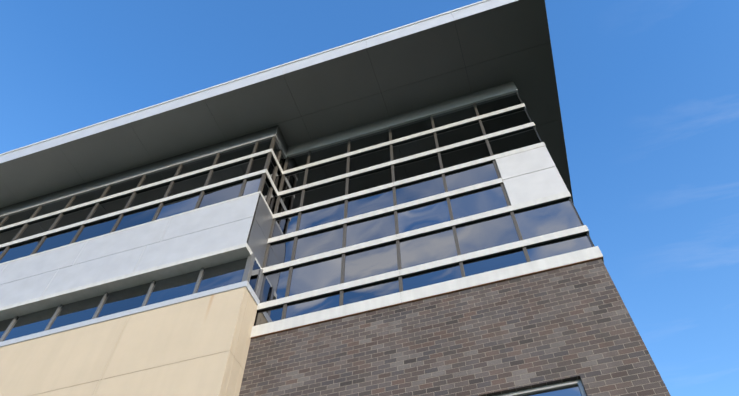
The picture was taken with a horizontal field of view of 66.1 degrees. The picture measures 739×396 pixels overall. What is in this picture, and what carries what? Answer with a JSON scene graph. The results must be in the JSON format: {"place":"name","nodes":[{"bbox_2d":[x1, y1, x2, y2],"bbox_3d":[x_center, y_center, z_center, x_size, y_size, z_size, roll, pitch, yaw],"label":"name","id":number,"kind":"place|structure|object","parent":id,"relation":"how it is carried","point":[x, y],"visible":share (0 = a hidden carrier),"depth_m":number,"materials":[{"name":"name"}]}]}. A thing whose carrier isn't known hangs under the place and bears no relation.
{"place":"outdoors","nodes":[
{"label":"outdoors","id":0,"kind":"place"},
{"bbox_2d":[0,0,738,395],"label":"sky","id":1,"kind":"structure","parent":0,"point":[648,90],"materials":[{"name":"blue"}]},
{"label":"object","id":2,"kind":"object","parent":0,"visible":0},
{"bbox_2d":[3,13,552,205],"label":"roof slab","id":3,"kind":"structure","parent":2,"relation":"on","point":[334,106],"depth_m":14.57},
{"bbox_2d":[0,0,489,155],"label":"roof edge trim","id":4,"kind":"structure","parent":3,"relation":"on","point":[363,39],"depth_m":14.88,"materials":[{"name":"white metal"}]},
{"bbox_2d":[0,0,572,207],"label":"roof soffit panels","id":5,"kind":"object","parent":3,"relation":"attached to","point":[512,29],"visible":0.42,"depth_m":14.64,"materials":[{"name":"grey metal"}]},
{"bbox_2d":[0,0,573,203],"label":"roof fascia panels","id":6,"kind":"object","parent":3,"relation":"attached to","point":[356,47],"visible":0.6,"depth_m":14.57,"materials":[{"name":"white metal"}]},
{"bbox_2d":[239,259,670,395],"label":"brick wall","id":7,"kind":"structure","parent":2,"relation":"on","point":[568,323],"depth_m":8.53,"materials":[{"name":"brown brick"}]},
{"bbox_2d":[254,93,592,325],"bbox_3d":[5.386,4.670,15.391,5.777,6.202,17.118,-34,-61,21],"label":"curtain wall glass","id":8,"kind":"object","parent":7,"relation":"on","point":[549,218],"visible":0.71,"depth_m":11.47,"materials":[{"name":"blue glass"}]},
{"bbox_2d":[286,82,518,156],"bbox_3d":[3.074,3.989,19.009,6.218,0.503,15.530,-15,-56,10],"label":"bulkhead","id":9,"kind":"object","parent":8,"relation":"on","point":[414,115],"visible":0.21,"depth_m":14.64,"materials":[{"name":"grey metal"}]},
{"bbox_2d":[250,103,603,337],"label":"horizontal window bands","id":10,"kind":"object","parent":8,"relation":"attached to","point":[454,285],"visible":0.62,"depth_m":10.62,"materials":[{"name":"white metal"}]},
{"bbox_2d":[262,92,594,319],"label":"curtain wall mullions","id":11,"kind":"object","parent":8,"relation":"attached to","point":[396,223],"visible":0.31,"depth_m":11.68,"materials":[{"name":"grey metal"}]},
{"bbox_2d":[495,146,567,204],"bbox_3d":[3.157,-0.454,11.204,1.051,1.649,0.046,-15,-56,10],"label":"spandrel panel","id":12,"kind":"object","parent":8,"relation":"attached to","point":[532,182],"visible":0.83,"depth_m":11.13,"materials":[{"name":"white metal"}]},
{"bbox_2d":[251,257,602,338],"bbox_3d":[0.799,1.708,9.465,6.051,0.008,0.050,-15,-56,10],"label":"window sill","id":13,"kind":"structure","parent":7,"relation":"on","point":[430,297],"depth_m":9.41,"materials":[{"name":"grey metal"}]},
{"bbox_2d":[495,379,586,395],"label":"window frame","id":14,"kind":"object","parent":7,"relation":"in","point":[578,382],"visible":0.9,"depth_m":7.57,"materials":[{"name":"grey metal"}]},
{"bbox_2d":[522,385,581,395],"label":"window glass","id":15,"kind":"object","parent":14,"relation":"in","point":[571,391],"visible":1,"depth_m":7.51,"materials":[{"name":"blue glass"}]},
{"label":"ground","id":16,"kind":"structure","parent":0,"visible":0},
{"bbox_2d":[0,287,256,395],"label":"stone base","id":17,"kind":"object","parent":16,"relation":"on","point":[198,347],"visible":1,"depth_m":9.88,"materials":[{"name":"beige stone"}]},
{"bbox_2d":[0,281,259,346],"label":"window sill","id":18,"kind":"structure","parent":17,"relation":"on","point":[246,284],"depth_m":10.77,"materials":[{"name":"silver metal"}]},
{"bbox_2d":[0,258,260,340],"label":"window glass","id":19,"kind":"object","parent":17,"relation":"on","point":[213,277],"visible":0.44,"depth_m":11.31,"materials":[{"name":"blue glass"}]},
{"bbox_2d":[0,253,263,341],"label":"window mullions","id":20,"kind":"object","parent":19,"relation":"attached to","point":[248,267],"visible":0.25,"depth_m":11.15,"materials":[{"name":"grey metal"}]},
{"bbox_2d":[0,149,282,320],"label":"horizontal window bands","id":21,"kind":"object","parent":19,"relation":"on","point":[180,267],"visible":0.75,"depth_m":12.04,"materials":[{"name":"white metal"}]},
{"bbox_2d":[246,194,259,243],"bbox_3d":[-15.561,4.224,14.411,27.870,1.773,0.710,-15,-56,10],"label":"aluminium box backing","id":22,"kind":"object","parent":21,"relation":"attached to","point":[253,219],"visible":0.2,"depth_m":11.77,"materials":[{"name":"grey metal"}]},
{"bbox_2d":[0,194,272,306],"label":"aluminium box panels","id":23,"kind":"object","parent":22,"relation":"attached to","point":[194,233],"visible":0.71,"depth_m":12.26,"materials":[{"name":"silver metal"}]},
{"bbox_2d":[0,139,284,262],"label":"window glass","id":24,"kind":"object","parent":23,"relation":"on","point":[170,208],"visible":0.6,"depth_m":14.15,"materials":[{"name":"blue glass"}]},
{"bbox_2d":[0,137,281,258],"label":"window mullions","id":25,"kind":"object","parent":24,"relation":"attached to","point":[266,166],"visible":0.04,"depth_m":14.08,"materials":[{"name":"grey metal"}]},
{"bbox_2d":[0,125,287,217],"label":"box bulkhead","id":26,"kind":"object","parent":24,"relation":"on","point":[162,165],"visible":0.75,"depth_m":15.44,"materials":[{"name":"grey metal"}]}
]}

